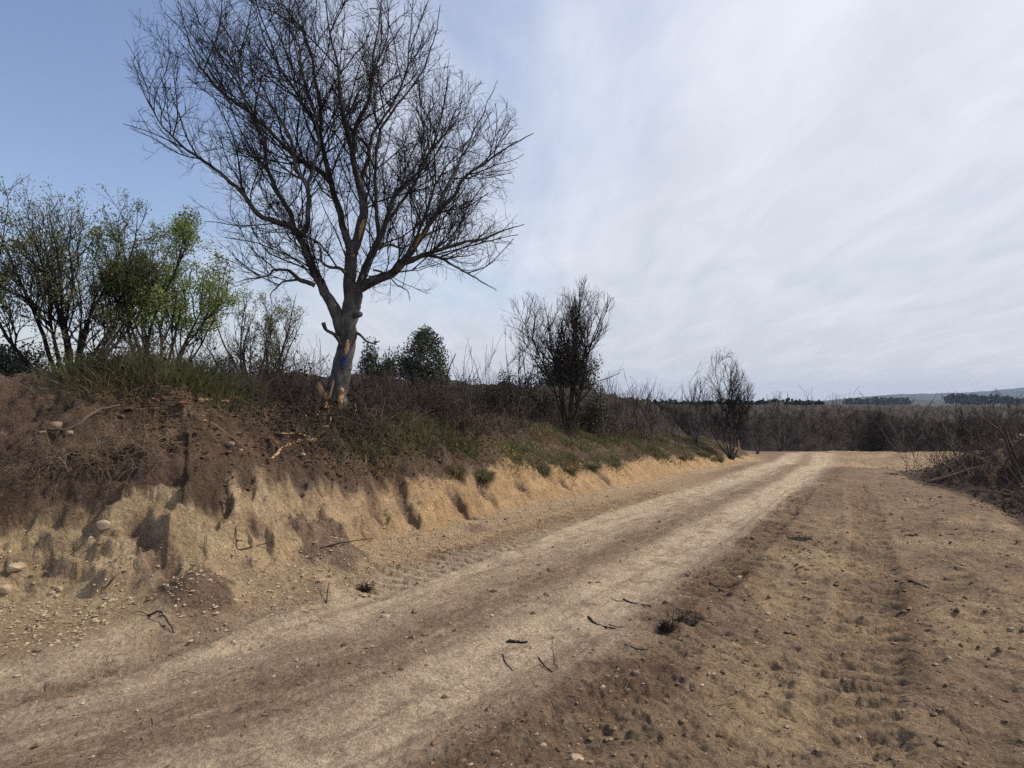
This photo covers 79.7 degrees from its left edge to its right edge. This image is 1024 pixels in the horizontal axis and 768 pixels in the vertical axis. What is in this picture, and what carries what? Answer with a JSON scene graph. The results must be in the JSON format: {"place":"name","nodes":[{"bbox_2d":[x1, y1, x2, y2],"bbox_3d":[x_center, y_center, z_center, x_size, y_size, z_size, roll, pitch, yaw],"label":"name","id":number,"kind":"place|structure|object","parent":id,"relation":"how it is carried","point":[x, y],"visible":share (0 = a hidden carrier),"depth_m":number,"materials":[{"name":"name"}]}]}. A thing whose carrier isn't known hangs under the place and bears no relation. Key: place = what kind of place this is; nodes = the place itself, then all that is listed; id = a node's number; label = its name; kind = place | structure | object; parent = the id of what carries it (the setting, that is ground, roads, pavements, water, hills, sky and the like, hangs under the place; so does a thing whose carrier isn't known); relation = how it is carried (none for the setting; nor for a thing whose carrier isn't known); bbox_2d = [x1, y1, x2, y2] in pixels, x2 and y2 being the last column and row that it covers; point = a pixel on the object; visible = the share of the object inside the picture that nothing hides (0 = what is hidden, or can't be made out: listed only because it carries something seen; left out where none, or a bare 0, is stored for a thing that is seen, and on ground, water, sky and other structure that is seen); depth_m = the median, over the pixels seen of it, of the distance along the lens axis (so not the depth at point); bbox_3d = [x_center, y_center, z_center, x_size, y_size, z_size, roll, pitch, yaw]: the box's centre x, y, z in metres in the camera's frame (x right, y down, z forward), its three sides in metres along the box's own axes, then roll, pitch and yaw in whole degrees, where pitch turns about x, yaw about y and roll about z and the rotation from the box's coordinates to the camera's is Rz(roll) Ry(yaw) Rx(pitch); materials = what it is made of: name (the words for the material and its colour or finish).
{"place":"outdoors","nodes":[
{"label":"outdoors","id":0,"kind":"place"},
{"bbox_2d":[0,371,761,609],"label":"earth bank","id":1,"kind":"structure","parent":0,"point":[172,515],"depth_m":6.27,"materials":[{"name":"soil"}]},
{"bbox_2d":[0,584,12,593],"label":"stone","id":2,"kind":"object","parent":1,"relation":"on","point":[5,588],"visible":1,"depth_m":4.95,"materials":[{"name":"beige stone"}]},
{"bbox_2d":[6,562,25,572],"bbox_3d":[-4.116,1.523,5.090,0.116,0.077,0.106,0,-2,0],"label":"stone","id":3,"kind":"object","parent":1,"relation":"on","point":[15,567],"visible":1,"depth_m":5.06,"materials":[{"name":"beige stone"}]},
{"bbox_2d":[50,421,62,427],"bbox_3d":[-4.563,0.414,6.129,0.109,0.079,0.096,0,-2,0],"label":"stone","id":4,"kind":"object","parent":1,"relation":"on","point":[55,424],"visible":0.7,"depth_m":6.10,"materials":[{"name":"beige stone"}]},
{"bbox_2d":[56,586,62,591],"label":"stone","id":5,"kind":"object","parent":1,"relation":"on","point":[59,588],"visible":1,"depth_m":5.05,"materials":[{"name":"beige stone"}]},
{"bbox_2d":[64,430,73,435],"bbox_3d":[-4.373,0.483,6.062,0.075,0.055,0.076,0,-2,0],"label":"stone","id":6,"kind":"object","parent":1,"relation":"on","point":[70,432],"visible":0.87,"depth_m":6.04,"materials":[{"name":"beige stone"}]},
{"bbox_2d":[44,404,119,431],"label":"branch","id":7,"kind":"object","parent":1,"relation":"on","point":[74,425],"visible":0.97,"depth_m":6.21,"materials":[{"name":"brown wood"}]},
{"bbox_2d":[2,415,183,498],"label":"roots","id":8,"kind":"object","parent":1,"relation":"hanging from","point":[96,450],"visible":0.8,"depth_m":5.82,"materials":[{"name":"brown plant"}]},
{"bbox_2d":[96,520,110,530],"bbox_3d":[-3.641,1.256,5.470,0.118,0.090,0.092,0,-2,0],"label":"stone","id":9,"kind":"object","parent":1,"relation":"on","point":[103,524],"visible":1,"depth_m":5.43,"materials":[{"name":"beige stone"}]},
{"bbox_2d":[196,397,227,402],"bbox_3d":[-3.757,0.207,7.646,0.133,0.084,0.437,-1,-2,20],"label":"torn log","id":10,"kind":"object","parent":1,"relation":"on","point":[202,400],"visible":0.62,"depth_m":7.49,"materials":[{"name":"brown wood"}]},
{"bbox_2d":[210,422,247,450],"bbox_3d":[-3.117,0.634,6.869,0.478,0.429,0.036,0,-2,-15],"label":"stick","id":11,"kind":"object","parent":1,"relation":"on","point":[228,434],"visible":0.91,"depth_m":6.86,"materials":[{"name":"wood"}]},
{"bbox_2d":[226,441,234,445],"bbox_3d":[-3.120,0.664,6.804,0.084,0.054,0.078,0,-2,0],"label":"stone","id":12,"kind":"object","parent":1,"relation":"on","point":[231,443],"visible":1,"depth_m":6.77,"materials":[{"name":"beige stone"}]},
{"bbox_2d":[219,501,269,549],"bbox_3d":[-2.553,1.351,5.908,0.599,0.421,0.324,0,-2,-9],"label":"root","id":13,"kind":"object","parent":1,"relation":"hanging from","point":[236,531],"visible":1,"depth_m":5.86,"materials":[{"name":"brown plant"}]},
{"bbox_2d":[99,379,442,490],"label":"soil clods","id":14,"kind":"object","parent":1,"relation":"on","point":[187,433],"visible":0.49,"depth_m":6.90,"materials":[{"name":"brown soil"}]},
{"bbox_2d":[271,432,315,458],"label":"torn branch","id":15,"kind":"object","parent":1,"relation":"on","point":[276,454],"visible":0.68,"depth_m":7.93,"materials":[{"name":"brown wood"}]},
{"bbox_2d":[122,0,533,410],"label":"bare tree","id":16,"kind":"object","parent":1,"relation":"on","point":[347,316],"visible":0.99,"depth_m":9.81,"materials":[{"name":"grey plant"}]},
{"bbox_2d":[11,312,666,494],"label":"undergrowth","id":17,"kind":"object","parent":1,"relation":"on","point":[291,412],"visible":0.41,"depth_m":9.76,"materials":[{"name":"plant"}]},
{"bbox_2d":[115,387,568,489],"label":"gravel","id":18,"kind":"structure","parent":1,"relation":"on","point":[204,420],"depth_m":7.07,"materials":[{"name":"stone"}]},
{"bbox_2d":[320,538,373,548],"bbox_3d":[-1.725,1.742,6.767,0.168,0.198,1.218,0,-2,13],"label":"stick","id":19,"kind":"object","parent":1,"relation":"on","point":[345,542],"visible":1,"depth_m":6.36,"materials":[{"name":"brown wood"}]},
{"bbox_2d":[17,335,743,481],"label":"grass","id":20,"kind":"structure","parent":1,"relation":"on","point":[191,372],"depth_m":8.25,"materials":[{"name":"green plant"}]},
{"bbox_2d":[48,352,726,508],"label":"dry grass","id":21,"kind":"structure","parent":1,"relation":"on","point":[539,426],"depth_m":12.54,"materials":[{"name":"brown plant"}]},
{"bbox_2d":[237,369,665,442],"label":"dry stalks","id":22,"kind":"object","parent":1,"relation":"on","point":[644,432],"visible":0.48,"depth_m":15.07,"materials":[{"name":"brown plant"}]},
{"bbox_2d":[445,463,468,481],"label":"grass tussock","id":23,"kind":"object","parent":1,"relation":"on","point":[460,471],"depth_m":10.20,"materials":[{"name":"green plant"}]},
{"bbox_2d":[472,467,497,487],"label":"grass tussock","id":24,"kind":"object","parent":1,"relation":"on","point":[488,476],"depth_m":10.64,"materials":[{"name":"green plant"}]},
{"bbox_2d":[450,439,548,460],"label":"flowers","id":25,"kind":"object","parent":1,"relation":"on","point":[503,449],"visible":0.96,"depth_m":12.30,"materials":[{"name":"yellow plant"}]},
{"bbox_2d":[501,336,542,419],"bbox_3d":[0.286,-0.093,18.625,1.472,2.870,1.309,0,-2,0],"label":"bare shrub","id":26,"kind":"object","parent":1,"relation":"on","point":[526,380],"visible":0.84,"depth_m":18.50,"materials":[{"name":"brown plant"}]},
{"bbox_2d":[514,381,567,424],"bbox_3d":[0.703,0.590,18.255,1.711,1.431,1.450,1,-2,-36],"label":"evergreen bush","id":27,"kind":"object","parent":1,"relation":"on","point":[541,405],"visible":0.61,"depth_m":18.11,"materials":[{"name":"green plant"}]},
{"bbox_2d":[536,462,552,475],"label":"grass tussock","id":28,"kind":"object","parent":1,"relation":"on","point":[545,471],"depth_m":12.74,"materials":[{"name":"green plant"}]},
{"bbox_2d":[501,274,622,431],"bbox_3d":[1.497,-0.799,17.490,3.160,4.530,2.645,-1,-2,28],"label":"bare tree","id":29,"kind":"object","parent":1,"relation":"on","point":[572,353],"visible":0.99,"depth_m":17.25,"materials":[{"name":"brown plant"}]},
{"bbox_2d":[559,460,581,475],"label":"grass tussock","id":30,"kind":"object","parent":1,"relation":"on","point":[574,469],"depth_m":13.62,"materials":[{"name":"green plant"}]},
{"bbox_2d":[578,456,603,473],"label":"grass tussock","id":31,"kind":"object","parent":1,"relation":"on","point":[598,464],"depth_m":14.57,"materials":[{"name":"green plant"}]},
{"bbox_2d":[567,385,622,434],"bbox_3d":[2.454,0.804,18.697,1.394,1.535,1.712,-1,-2,38],"label":"evergreen bush","id":32,"kind":"object","parent":1,"relation":"on","point":[598,407],"visible":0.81,"depth_m":18.37,"materials":[{"name":"green plant"}]},
{"bbox_2d":[608,456,622,468],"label":"grass tussock","id":33,"kind":"object","parent":1,"relation":"on","point":[615,462],"depth_m":15.81,"materials":[{"name":"green plant"}]},
{"bbox_2d":[629,384,655,430],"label":"bare sapling","id":34,"kind":"object","parent":1,"relation":"on","point":[637,409],"visible":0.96,"depth_m":20.85,"materials":[{"name":"brown plant"}]},
{"bbox_2d":[652,399,672,433],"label":"bare sapling","id":35,"kind":"object","parent":1,"relation":"on","point":[664,417],"visible":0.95,"depth_m":23.03,"materials":[{"name":"brown plant"}]},
{"bbox_2d":[674,451,690,462],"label":"grass tussock","id":36,"kind":"object","parent":1,"relation":"on","point":[684,457],"depth_m":19.53,"materials":[{"name":"green plant"}]},
{"bbox_2d":[675,382,704,444],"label":"bare shrub","id":37,"kind":"object","parent":1,"relation":"on","point":[693,436],"visible":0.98,"depth_m":23.86,"materials":[{"name":"brown plant"}]},
{"bbox_2d":[712,454,724,461],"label":"grass tussock","id":38,"kind":"object","parent":1,"relation":"on","point":[719,458],"depth_m":22.13,"materials":[{"name":"green plant"}]},
{"bbox_2d":[687,348,758,459],"bbox_3d":[8.255,0.782,23.890,2.756,4.488,2.090,0,-2,0],"label":"bare tree","id":39,"kind":"object","parent":1,"relation":"on","point":[731,403],"visible":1,"depth_m":23.73,"materials":[{"name":"brown plant"}]},
{"bbox_2d":[744,405,767,453],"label":"bare tree","id":40,"kind":"object","parent":1,"relation":"on","point":[758,451],"visible":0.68,"depth_m":30.86,"materials":[{"name":"brown plant"}]},
{"bbox_2d":[0,452,837,767],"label":"dirt track","id":41,"kind":"structure","parent":0,"point":[402,730],"depth_m":4.30,"materials":[{"name":"soil"}]},
{"bbox_2d":[131,611,174,632],"bbox_3d":[-2.717,1.794,4.659,0.424,0.140,0.047,-1,-2,18],"label":"stick","id":42,"kind":"object","parent":41,"relation":"on","point":[163,615],"visible":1,"depth_m":4.65,"materials":[{"name":"brown wood"}]},
{"bbox_2d":[356,580,376,592],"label":"weed clump","id":43,"kind":"object","parent":41,"relation":"on","point":[366,589],"visible":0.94,"depth_m":5.92,"materials":[{"name":"plant"}]},
{"bbox_2d":[380,614,390,617],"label":"stone","id":44,"kind":"object","parent":41,"relation":"on","point":[384,615],"visible":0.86,"depth_m":5.02,"materials":[{"name":"beige stone"}]},
{"bbox_2d":[506,639,527,643],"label":"stick","id":45,"kind":"object","parent":41,"relation":"on","point":[512,641],"visible":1,"depth_m":4.57,"materials":[{"name":"brown wood"}]},
{"bbox_2d":[538,657,553,671],"bbox_3d":[0.212,1.870,4.083,0.033,0.040,0.304,0,-2,-15],"label":"stick","id":46,"kind":"object","parent":41,"relation":"on","point":[544,665],"visible":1,"depth_m":4.08,"materials":[{"name":"brown wood"}]},
{"bbox_2d":[556,636,558,667],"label":"stalk","id":47,"kind":"object","parent":41,"relation":"on","point":[557,653],"visible":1,"depth_m":4.21,"materials":[{"name":"beige plant"}]},
{"bbox_2d":[489,533,682,591],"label":"weeds","id":48,"kind":"object","parent":41,"relation":"on","point":[568,561],"visible":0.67,"depth_m":6.57,"materials":[{"name":"green plant"}]},
{"bbox_2d":[587,616,626,628],"bbox_3d":[0.732,1.933,4.953,0.130,0.046,0.421,1,-2,-41],"label":"stick","id":49,"kind":"object","parent":41,"relation":"on","point":[589,617],"visible":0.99,"depth_m":4.89,"materials":[{"name":"brown wood"}]},
{"bbox_2d":[612,598,651,606],"bbox_3d":[1.062,1.964,5.510,0.117,0.085,0.514,1,-2,-21],"label":"stick","id":50,"kind":"object","parent":41,"relation":"on","point":[633,602],"visible":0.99,"depth_m":5.53,"materials":[{"name":"brown wood"}]},
{"bbox_2d":[624,644,652,649],"bbox_3d":[0.893,1.865,4.340,0.205,0.017,0.073,-1,-2,20],"label":"stick","id":51,"kind":"object","parent":41,"relation":"on","point":[637,648],"visible":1,"depth_m":4.31,"materials":[{"name":"brown wood"}]},
{"bbox_2d":[0,372,1023,767],"bbox_3d":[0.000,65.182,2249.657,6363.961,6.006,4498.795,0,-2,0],"label":"ground","id":52,"kind":"structure","parent":0,"point":[820,710],"depth_m":4.55,"materials":[{"name":"soil"}]},
{"bbox_2d":[0,206,42,326],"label":"pollard tree","id":53,"kind":"object","parent":52,"relation":"on","point":[14,246],"visible":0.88,"depth_m":10.76,"materials":[{"name":"green plant"}]},
{"bbox_2d":[0,334,85,375],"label":"evergreen bush","id":54,"kind":"object","parent":52,"relation":"on","point":[8,367],"visible":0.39,"depth_m":12.40,"materials":[{"name":"green plant"}]},
{"bbox_2d":[0,174,196,373],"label":"pollard tree","id":55,"kind":"object","parent":52,"relation":"on","point":[55,271],"visible":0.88,"depth_m":11.56,"materials":[{"name":"green plant"}]},
{"bbox_2d":[63,347,152,363],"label":"evergreen bush","id":56,"kind":"object","parent":52,"relation":"on","point":[85,357],"visible":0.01,"depth_m":12.92,"materials":[{"name":"green plant"}]},
{"bbox_2d":[78,203,243,361],"bbox_3d":[-7.035,-1.589,12.596,3.148,4.014,2.427,-1,-2,18],"label":"pollard tree","id":57,"kind":"object","parent":52,"relation":"on","point":[179,229],"visible":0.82,"depth_m":12.27,"materials":[{"name":"green plant"}]},
{"bbox_2d":[189,279,313,394],"bbox_3d":[-6.507,-1.023,15.460,2.798,3.350,2.156,1,-2,-42],"label":"pollard tree","id":58,"kind":"object","parent":52,"relation":"on","point":[269,324],"visible":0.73,"depth_m":15.45,"materials":[{"name":"green plant"}]},
{"bbox_2d":[247,348,306,395],"bbox_3d":[-7.253,-0.190,17.556,3.161,1.903,2.701,0,-2,0],"label":"evergreen bush","id":59,"kind":"object","parent":52,"relation":"on","point":[256,368],"visible":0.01,"depth_m":17.38,"materials":[{"name":"green plant"}]},
{"bbox_2d":[286,338,325,382],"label":"bare sapling","id":60,"kind":"object","parent":52,"relation":"on","point":[306,361],"visible":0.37,"depth_m":12.90,"materials":[{"name":"brown plant"}]},
{"bbox_2d":[0,473,622,676],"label":"gravel","id":61,"kind":"structure","parent":52,"relation":"on","point":[94,620],"depth_m":5.20,"materials":[{"name":"beige gravel"}]},
{"bbox_2d":[352,336,399,397],"bbox_3d":[-4.570,-0.168,20.622,2.171,2.930,2.199,-1,-2,31],"label":"olive tree","id":62,"kind":"object","parent":52,"relation":"on","point":[372,357],"visible":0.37,"depth_m":20.92,"materials":[{"name":"green plant"}]},
{"bbox_2d":[389,323,455,404],"bbox_3d":[-3.181,-0.345,19.952,2.698,3.272,2.339,0,-2,9],"label":"olive tree","id":63,"kind":"object","parent":52,"relation":"on","point":[423,339],"visible":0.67,"depth_m":19.73,"materials":[{"name":"plant"}]},
{"bbox_2d":[439,344,482,396],"bbox_3d":[-1.407,-0.021,18.261,1.183,2.243,1.544,1,-2,-34],"label":"bare sapling","id":64,"kind":"object","parent":52,"relation":"on","point":[464,373],"visible":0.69,"depth_m":17.79,"materials":[{"name":"brown plant"}]},
{"bbox_2d":[272,371,686,435],"bbox_3d":[4.000,2.216,33.952,32.000,4.781,28.000,0,-2,0],"label":"thicket","id":65,"kind":"object","parent":52,"relation":"on","point":[567,393],"visible":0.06,"depth_m":23.69,"materials":[{"name":"brown plant"}]},
{"bbox_2d":[456,375,514,413],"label":"evergreen bush","id":66,"kind":"object","parent":52,"relation":"on","point":[492,389],"visible":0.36,"depth_m":17.34,"materials":[{"name":"green plant"}]},
{"bbox_2d":[467,329,509,403],"bbox_3d":[-0.774,-0.259,18.657,1.091,2.979,1.344,-1,-2,23],"label":"bare sapling","id":67,"kind":"object","parent":52,"relation":"on","point":[489,365],"visible":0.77,"depth_m":18.63,"materials":[{"name":"brown plant"}]},
{"bbox_2d":[493,749,499,754],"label":"stone","id":68,"kind":"object","parent":52,"relation":"on","point":[496,751],"visible":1,"depth_m":2.92,"materials":[{"name":"beige stone"}]},
{"bbox_2d":[487,366,531,415],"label":"evergreen bush","id":69,"kind":"object","parent":52,"relation":"on","point":[504,389],"visible":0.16,"depth_m":19.53,"materials":[{"name":"green plant"}]},
{"bbox_2d":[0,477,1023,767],"bbox_3d":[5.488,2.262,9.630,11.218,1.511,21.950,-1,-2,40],"label":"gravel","id":70,"kind":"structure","parent":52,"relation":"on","point":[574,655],"depth_m":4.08,"materials":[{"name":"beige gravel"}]},
{"bbox_2d":[1,472,1023,767],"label":"soil crumbs","id":71,"kind":"object","parent":52,"relation":"on","point":[631,652],"visible":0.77,"depth_m":4.24,"materials":[{"name":"brown soil"}]},
{"bbox_2d":[351,350,722,437],"bbox_3d":[4.328,1.325,31.933,12.335,4.640,29.329,-1,-2,28],"label":"brushwood","id":72,"kind":"object","parent":52,"relation":"on","point":[652,415],"visible":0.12,"depth_m":23.97,"materials":[{"name":"brown plant"}]},
{"bbox_2d":[506,325,602,393],"bbox_3d":[1.977,-0.173,25.067,4.257,4.460,3.399,-1,-2,24],"label":"evergreen bush","id":73,"kind":"object","parent":52,"relation":"on","point":[555,383],"visible":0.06,"depth_m":24.76,"materials":[{"name":"green plant"}]},
{"bbox_2d":[569,753,582,760],"bbox_3d":[0.306,1.784,2.913,0.065,0.039,0.067,0,-2,0],"label":"stone","id":74,"kind":"object","parent":52,"relation":"on","point":[574,756],"visible":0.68,"depth_m":2.91,"materials":[{"name":"beige stone"}]},
{"bbox_2d":[632,670,639,675],"bbox_3d":[0.779,1.818,3.860,0.045,0.037,0.041,0,-2,0],"label":"stone","id":75,"kind":"object","parent":52,"relation":"on","point":[635,672],"visible":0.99,"depth_m":3.84,"materials":[{"name":"beige stone"}]},
{"bbox_2d":[654,618,679,634],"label":"weed clump","id":76,"kind":"object","parent":52,"relation":"on","point":[667,629],"visible":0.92,"depth_m":4.71,"materials":[{"name":"black plant"}]},
{"bbox_2d":[663,608,710,626],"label":"weed clump","id":77,"kind":"object","parent":52,"relation":"on","point":[686,621],"visible":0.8,"depth_m":4.90,"materials":[{"name":"brown plant"}]},
{"bbox_2d":[410,492,1023,767],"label":"soil clods","id":78,"kind":"object","parent":52,"relation":"on","point":[436,741],"visible":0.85,"depth_m":3.60,"materials":[{"name":"brown soil"}]},
{"bbox_2d":[769,391,793,450],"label":"bare tree","id":79,"kind":"object","parent":52,"relation":"on","point":[782,448],"visible":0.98,"depth_m":34.02,"materials":[{"name":"brown plant"}]},
{"bbox_2d":[780,532,817,541],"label":"weed clump","id":80,"kind":"object","parent":52,"relation":"on","point":[799,538],"visible":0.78,"depth_m":8.35,"materials":[{"name":"plant"}]},
{"bbox_2d":[611,387,1023,451],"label":"brushwood","id":81,"kind":"object","parent":52,"relation":"on","point":[935,426],"visible":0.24,"depth_m":35.22,"materials":[{"name":"brown plant"}]},
{"bbox_2d":[647,393,1023,405],"bbox_3d":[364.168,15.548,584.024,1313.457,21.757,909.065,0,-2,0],"label":"treeline","id":82,"kind":"object","parent":52,"relation":"on","point":[970,399],"visible":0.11,"depth_m":766.65,"materials":[{"name":"green plant"}]},
{"bbox_2d":[819,394,853,419],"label":"bare tree","id":83,"kind":"object","parent":52,"relation":"on","point":[843,407],"visible":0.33,"depth_m":36.87,"materials":[{"name":"brown plant"}]},
{"bbox_2d":[657,402,1023,451],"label":"thicket","id":84,"kind":"object","parent":52,"relation":"on","point":[814,442],"visible":0.4,"depth_m":35.60,"materials":[{"name":"brown plant"}]},
{"bbox_2d":[878,417,931,452],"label":"bare shrub","id":85,"kind":"object","parent":52,"relation":"on","point":[894,431],"visible":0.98,"depth_m":32.05,"materials":[{"name":"plant"}]},
{"bbox_2d":[895,580,929,587],"bbox_3d":[3.977,1.991,6.111,0.196,0.068,0.362,0,-2,0],"label":"stick","id":86,"kind":"object","parent":52,"relation":"on","point":[912,581],"visible":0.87,"depth_m":6.12,"materials":[{"name":"brown wood"}]},
{"bbox_2d":[892,403,1023,515],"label":"brush heap","id":87,"kind":"object","parent":52,"relation":"on","point":[987,436],"visible":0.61,"depth_m":19.10,"materials":[{"name":"brown plant"}]},
{"bbox_2d":[926,449,996,482],"bbox_3d":[11.066,2.021,14.984,0.801,0.901,1.403,1,-2,-25],"label":"fallen branch","id":88,"kind":"object","parent":87,"relation":"on","point":[947,475],"visible":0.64,"depth_m":15.08,"materials":[{"name":"brown wood"}]},
{"bbox_2d":[964,395,1014,464],"bbox_3d":[9.502,0.919,12.106,1.592,1.420,0.267,1,-2,-21],"label":"fallen branch","id":89,"kind":"object","parent":87,"relation":"on","point":[1006,444],"visible":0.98,"depth_m":12.26,"materials":[{"name":"brown wood"}]},
{"bbox_2d":[978,467,1023,497],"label":"fallen branch","id":90,"kind":"object","parent":87,"relation":"on","point":[1004,489],"visible":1,"depth_m":11.07,"materials":[{"name":"wood"}]},
{"bbox_2d":[986,421,1023,471],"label":"fallen branch","id":91,"kind":"object","parent":87,"relation":"on","point":[990,461],"visible":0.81,"depth_m":13.95,"materials":[{"name":"brown wood"}]},
{"bbox_2d":[1001,438,1023,469],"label":"fallen branch","id":92,"kind":"object","parent":87,"relation":"on","point":[1007,459],"visible":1,"depth_m":11.85,"materials":[{"name":"brown wood"}]},
{"bbox_2d":[1004,393,1023,458],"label":"fallen branch","id":93,"kind":"object","parent":87,"relation":"on","point":[1008,439],"visible":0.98,"depth_m":13.01,"materials":[{"name":"brown wood"}]},
{"bbox_2d":[954,566,962,570],"bbox_3d":[4.799,1.982,6.598,0.079,0.058,0.058,0,-2,0],"label":"stone","id":94,"kind":"object","parent":52,"relation":"on","point":[958,568],"visible":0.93,"depth_m":6.58,"materials":[{"name":"stone"}]},
{"bbox_2d":[0,0,1023,401],"label":"sky","id":95,"kind":"structure","parent":0,"point":[827,196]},
{"bbox_2d":[785,397,1023,402],"bbox_3d":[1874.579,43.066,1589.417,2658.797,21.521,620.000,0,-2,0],"label":"hills","id":96,"kind":"structure","parent":0,"point":[926,401],"depth_m":1418.75,"materials":[{"name":"green"}]},
{"bbox_2d":[802,388,1023,400],"bbox_3d":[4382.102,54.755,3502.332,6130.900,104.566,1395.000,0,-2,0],"label":"hills","id":97,"kind":"structure","parent":0,"point":[1003,392],"depth_m":3157.84,"materials":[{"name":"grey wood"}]},
{"bbox_3d":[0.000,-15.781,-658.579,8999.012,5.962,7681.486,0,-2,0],"label":"ground","id":98,"kind":"structure","parent":0,"visible":0},
{"bbox_2d":[0,369,1023,767],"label":"twig litter","id":99,"kind":"object","parent":98,"relation":"on","point":[180,447],"visible":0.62,"depth_m":6.38,"materials":[{"name":"brown wood"}]},
{"bbox_2d":[863,424,1023,523],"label":"undergrowth","id":100,"kind":"object","parent":98,"relation":"on","point":[1003,507],"visible":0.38,"depth_m":15.26,"materials":[{"name":"brown plant"}]}
]}

